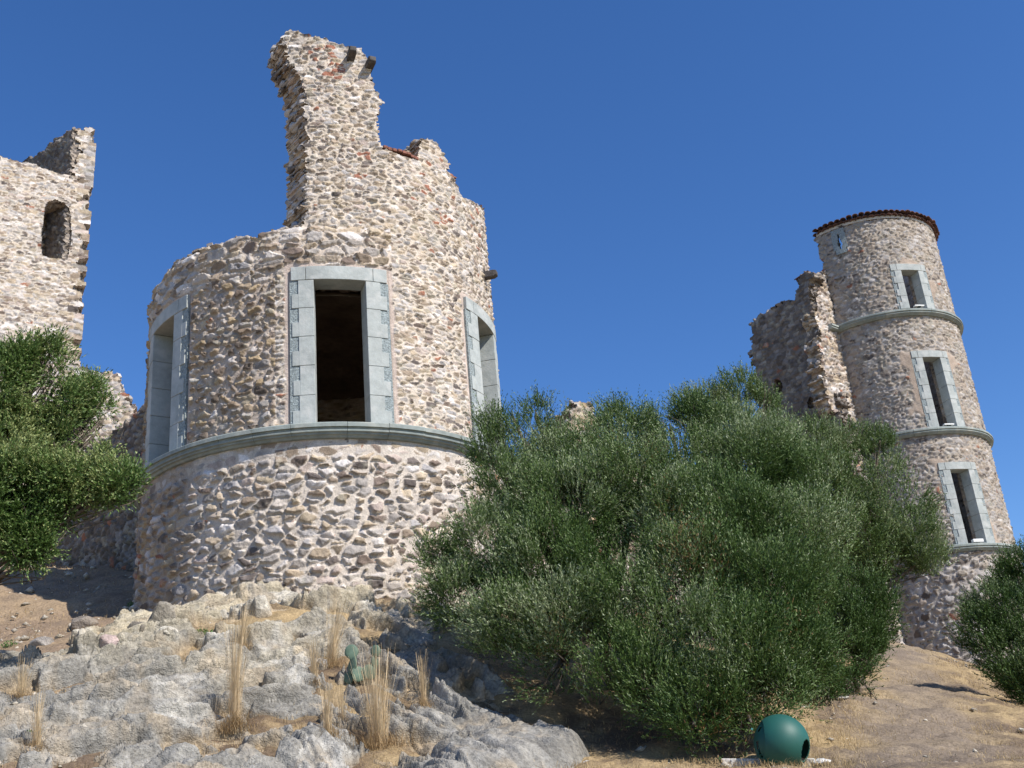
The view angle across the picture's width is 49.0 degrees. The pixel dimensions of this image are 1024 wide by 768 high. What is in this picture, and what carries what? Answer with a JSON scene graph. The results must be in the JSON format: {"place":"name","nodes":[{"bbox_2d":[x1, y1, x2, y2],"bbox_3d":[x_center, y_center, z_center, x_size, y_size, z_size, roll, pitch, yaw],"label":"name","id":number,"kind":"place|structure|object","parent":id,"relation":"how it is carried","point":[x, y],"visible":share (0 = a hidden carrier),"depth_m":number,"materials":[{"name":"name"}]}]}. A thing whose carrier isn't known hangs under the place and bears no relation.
{"place":"outdoors","nodes":[
{"label":"outdoors","id":0,"kind":"place"},
{"bbox_2d":[0,564,1023,767],"bbox_3d":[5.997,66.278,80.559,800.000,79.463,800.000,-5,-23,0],"label":"hillside","id":1,"kind":"structure","parent":0,"point":[564,706],"depth_m":15.25,"materials":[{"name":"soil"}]},
{"bbox_2d":[1,639,16,646],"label":"weed","id":2,"kind":"object","parent":1,"relation":"on","point":[11,644],"visible":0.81,"depth_m":17.24,"materials":[{"name":"green plant"}]},
{"bbox_2d":[29,636,53,645],"bbox_3d":[-7.114,3.940,16.971,0.407,0.234,0.308,-13,-24,17],"label":"boulder","id":3,"kind":"object","parent":1,"relation":"on","point":[41,641],"visible":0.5,"depth_m":16.87,"materials":[{"name":"stone"}]},
{"bbox_2d":[0,127,95,364],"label":"keep","id":4,"kind":"structure","parent":1,"relation":"on","point":[45,214],"depth_m":37.87,"materials":[{"name":"beige stone"}]},
{"bbox_2d":[0,359,136,567],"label":"ruined wall","id":5,"kind":"structure","parent":1,"relation":"on","point":[126,401],"depth_m":33.53,"materials":[{"name":"beige stone"}]},
{"bbox_2d":[0,323,154,584],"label":"bush","id":6,"kind":"object","parent":1,"relation":"on","point":[42,460],"visible":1,"depth_m":14.62,"materials":[{"name":"green plant"}]},
{"bbox_2d":[71,616,98,629],"bbox_3d":[-7.212,4.074,18.980,0.445,0.313,0.388,0,-23,-11],"label":"boulder","id":7,"kind":"object","parent":1,"relation":"on","point":[79,622],"visible":0.58,"depth_m":18.83,"materials":[{"name":"stone"}]},
{"bbox_2d":[37,404,145,571],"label":"curtain wall","id":8,"kind":"structure","parent":1,"relation":"on","point":[110,542],"depth_m":27.19,"materials":[{"name":"grey stone"}]},
{"bbox_2d":[99,634,118,646],"bbox_3d":[-5.531,3.630,15.507,0.452,0.324,0.438,15,-30,-39],"label":"boulder","id":9,"kind":"object","parent":1,"relation":"on","point":[105,639],"visible":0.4,"depth_m":15.34,"materials":[{"name":"stone"}]},
{"bbox_2d":[148,601,175,621],"bbox_3d":[-5.141,3.449,16.537,0.440,0.469,0.426,15,-30,-39],"label":"boulder","id":10,"kind":"object","parent":1,"relation":"on","point":[162,610],"visible":0.51,"depth_m":16.42,"materials":[{"name":"stone"}]},
{"bbox_2d":[0,581,589,767],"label":"rock outcrop","id":11,"kind":"object","parent":1,"relation":"on","point":[157,695],"visible":0.88,"depth_m":13.51,"materials":[{"name":"stone"}]},
{"bbox_2d":[1,652,37,699],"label":"dry grass clump","id":12,"kind":"object","parent":11,"relation":"on","point":[21,688],"visible":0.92,"depth_m":13.56,"materials":[{"name":"plant"}]},
{"bbox_2d":[15,685,57,755],"bbox_3d":[-4.964,3.494,11.682,0.598,0.755,0.542,6,-25,-25],"label":"dry grass clump","id":13,"kind":"object","parent":11,"relation":"on","point":[38,740],"visible":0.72,"depth_m":11.61,"materials":[{"name":"plant"}]},
{"bbox_2d":[127,621,147,631],"bbox_3d":[-5.300,3.502,15.994,0.373,0.237,0.269,-16,-25,24],"label":"boulder","id":14,"kind":"object","parent":11,"relation":"on","point":[142,626],"visible":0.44,"depth_m":15.89,"materials":[{"name":"stone"}]},
{"bbox_2d":[158,626,177,635],"bbox_3d":[-4.788,3.471,15.608,0.305,0.194,0.373,-6,-23,3],"label":"boulder","id":15,"kind":"object","parent":11,"relation":"on","point":[166,632],"visible":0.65,"depth_m":15.51,"materials":[{"name":"stone"}]},
{"bbox_2d":[197,628,212,633],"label":"weed","id":16,"kind":"object","parent":11,"relation":"on","point":[205,630],"visible":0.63,"depth_m":15.93,"materials":[{"name":"green plant"}]},
{"bbox_2d":[198,603,270,734],"bbox_3d":[-3.218,3.319,13.114,1.056,1.493,0.957,-5,-23,0],"label":"dry grass clump","id":17,"kind":"object","parent":11,"relation":"on","point":[235,713],"visible":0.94,"depth_m":13.00,"materials":[{"name":"plant"}]},
{"bbox_2d":[226,600,269,649],"bbox_3d":[-3.543,3.242,15.091,0.799,0.694,0.635,-17,-25,26],"label":"dry grass clump","id":18,"kind":"object","parent":11,"relation":"on","point":[243,633],"visible":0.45,"depth_m":15.10,"materials":[{"name":"plant"}]},
{"bbox_2d":[314,677,351,738],"bbox_3d":[-2.005,3.584,12.412,0.562,0.688,0.623,9,-27,-31],"label":"dry grass clump","id":19,"kind":"object","parent":11,"relation":"on","point":[327,724],"visible":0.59,"depth_m":12.37,"materials":[{"name":"plant"}]},
{"bbox_2d":[333,639,429,750],"bbox_3d":[-1.540,3.528,12.733,1.356,1.256,1.332,-25,-30,39],"label":"dry grass clump","id":20,"kind":"object","parent":11,"relation":"on","point":[380,734],"visible":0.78,"depth_m":12.66,"materials":[{"name":"plant"}]},
{"bbox_2d":[407,650,439,708],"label":"dry grass clump","id":21,"kind":"object","parent":11,"relation":"on","point":[422,701],"visible":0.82,"depth_m":13.68,"materials":[{"name":"plant"}]},
{"bbox_2d":[301,635,330,686],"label":"dry grass clump","id":22,"kind":"object","parent":1,"relation":"on","point":[314,665],"visible":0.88,"depth_m":14.34,"materials":[{"name":"plant"}]},
{"bbox_2d":[130,29,516,611],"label":"round tower","id":23,"kind":"structure","parent":1,"relation":"on","point":[321,366],"depth_m":20.53,"materials":[{"name":"stone"}]},
{"bbox_2d":[144,295,190,464],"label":"window","id":24,"kind":"structure","parent":23,"relation":"in","point":[166,418],"depth_m":21.31,"materials":[{"name":"grey stone"}]},
{"bbox_2d":[289,266,394,423],"bbox_3d":[-3.106,-0.640,20.340,1.807,3.129,0.517,0,-23,-13],"label":"window","id":25,"kind":"structure","parent":23,"relation":"in","point":[372,284],"depth_m":20.26,"materials":[{"name":"grey stone"}]},
{"bbox_2d":[463,296,504,452],"bbox_3d":[-0.644,0.022,22.446,0.517,3.129,1.783,-12,-24,15],"label":"window","id":26,"kind":"structure","parent":23,"relation":"in","point":[480,332],"depth_m":22.42,"materials":[{"name":"grey stone"}]},
{"bbox_2d":[309,593,363,668],"bbox_3d":[-2.317,3.282,14.963,1.030,1.056,1.024,5,-25,-22],"label":"dry grass clump","id":27,"kind":"object","parent":1,"relation":"on","point":[331,658],"visible":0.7,"depth_m":14.93,"materials":[{"name":"plant"}]},
{"bbox_2d":[331,676,353,721],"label":"dry grass clump","id":28,"kind":"object","parent":1,"relation":"on","point":[342,704],"visible":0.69,"depth_m":13.17,"materials":[{"name":"plant"}]},
{"bbox_2d":[344,644,380,683],"bbox_3d":[-1.921,3.559,14.329,0.502,0.502,0.151,-5,-23,0],"label":"prickly pear","id":29,"kind":"object","parent":1,"relation":"on","point":[350,651],"visible":0.87,"depth_m":14.30,"materials":[{"name":"green plant"}]},
{"bbox_2d":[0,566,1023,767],"bbox_3d":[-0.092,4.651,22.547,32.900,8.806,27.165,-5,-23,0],"label":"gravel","id":30,"kind":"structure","parent":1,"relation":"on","point":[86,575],"depth_m":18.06,"materials":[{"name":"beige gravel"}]},
{"bbox_2d":[401,380,703,731],"bbox_3d":[0.627,1.980,15.293,4.365,5.563,4.113,-5,-23,0],"label":"olive bush","id":31,"kind":"object","parent":1,"relation":"on","point":[570,554],"visible":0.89,"depth_m":14.95,"materials":[{"name":"green plant"}]},
{"bbox_2d":[517,400,786,640],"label":"enclosure wall","id":32,"kind":"structure","parent":1,"relation":"on","point":[577,405],"depth_m":28.67,"materials":[{"name":"beige stone"}]},
{"bbox_2d":[662,356,808,588],"bbox_3d":[4.921,2.570,23.205,2.942,6.672,2.018,-5,-23,0],"label":"olive tree","id":33,"kind":"object","parent":1,"relation":"on","point":[722,388],"visible":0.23,"depth_m":23.91,"materials":[{"name":"green plant"}]},
{"bbox_2d":[599,380,874,766],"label":"olive bush","id":34,"kind":"object","parent":1,"relation":"on","point":[766,643],"visible":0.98,"depth_m":13.65,"materials":[{"name":"green plant"}]},
{"bbox_2d":[722,758,815,767],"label":"concrete edging","id":35,"kind":"object","parent":1,"relation":"on","point":[751,760],"visible":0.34,"depth_m":11.81,"materials":[{"name":"grey concrete"}]},
{"bbox_2d":[751,714,809,766],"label":"green ball","id":36,"kind":"object","parent":1,"relation":"on","point":[783,738],"visible":0.88,"depth_m":11.53,"materials":[{"name":"plastic"}]},
{"bbox_2d":[814,758,830,765],"bbox_3d":[3.201,3.911,11.615,0.211,0.083,0.161,-21,-28,34],"label":"path stone","id":37,"kind":"object","parent":1,"relation":"on","point":[823,759],"visible":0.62,"depth_m":11.57,"materials":[{"name":"stone"}]},
{"bbox_2d":[748,270,905,644],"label":"broken wall","id":38,"kind":"structure","parent":1,"relation":"on","point":[796,352],"depth_m":38.97,"materials":[{"name":"beige stone"}]},
{"bbox_2d":[788,557,914,705],"bbox_3d":[5.183,4.006,18.256,1.824,2.938,4.358,-22,-28,35],"label":"olive bush","id":39,"kind":"object","parent":1,"relation":"on","point":[872,613],"visible":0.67,"depth_m":18.78,"materials":[{"name":"green plant"}]},
{"bbox_2d":[777,406,960,675],"bbox_3d":[7.746,3.409,24.819,4.402,6.348,2.392,2,-24,-16],"label":"olive tree","id":40,"kind":"object","parent":1,"relation":"on","point":[888,536],"visible":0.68,"depth_m":24.72,"materials":[{"name":"green plant"}]},
{"bbox_2d":[794,209,1023,664],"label":"round tower","id":41,"kind":"structure","parent":1,"relation":"on","point":[908,369],"depth_m":37.82,"materials":[{"name":"stone"}]},
{"bbox_2d":[889,264,935,308],"bbox_3d":[13.849,-3.310,39.066,1.394,1.729,0.493,0,-23,-12],"label":"window","id":42,"kind":"structure","parent":41,"relation":"in","point":[918,274],"depth_m":38.99,"materials":[{"name":"grey stone"}]},
{"bbox_2d":[910,350,964,426],"bbox_3d":[14.168,0.223,37.582,1.395,2.759,0.494,0,-23,-12],"label":"window","id":43,"kind":"structure","parent":41,"relation":"in","point":[945,380],"depth_m":37.50,"materials":[{"name":"grey stone"}]},
{"bbox_2d":[937,462,995,543],"bbox_3d":[14.498,3.861,36.054,1.395,2.719,0.494,0,-23,-12],"label":"window","id":44,"kind":"structure","parent":41,"relation":"in","point":[979,515],"depth_m":35.96,"materials":[{"name":"grey stone"}]},
{"bbox_2d":[971,539,983,542],"bbox_3d":[14.635,4.944,35.305,0.359,0.130,0.145,0,-23,-12],"label":"floodlight","id":45,"kind":"object","parent":41,"relation":"on","point":[977,540],"visible":1,"depth_m":35.25,"materials":[{"name":"white paint"}]},
{"bbox_2d":[939,533,1023,704],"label":"olive bush","id":46,"kind":"object","parent":1,"relation":"on","point":[999,631],"visible":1,"depth_m":21.57,"materials":[{"name":"green plant"}]},
{"bbox_2d":[0,0,1023,559],"label":"sky","id":47,"kind":"structure","parent":0,"point":[651,178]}
]}

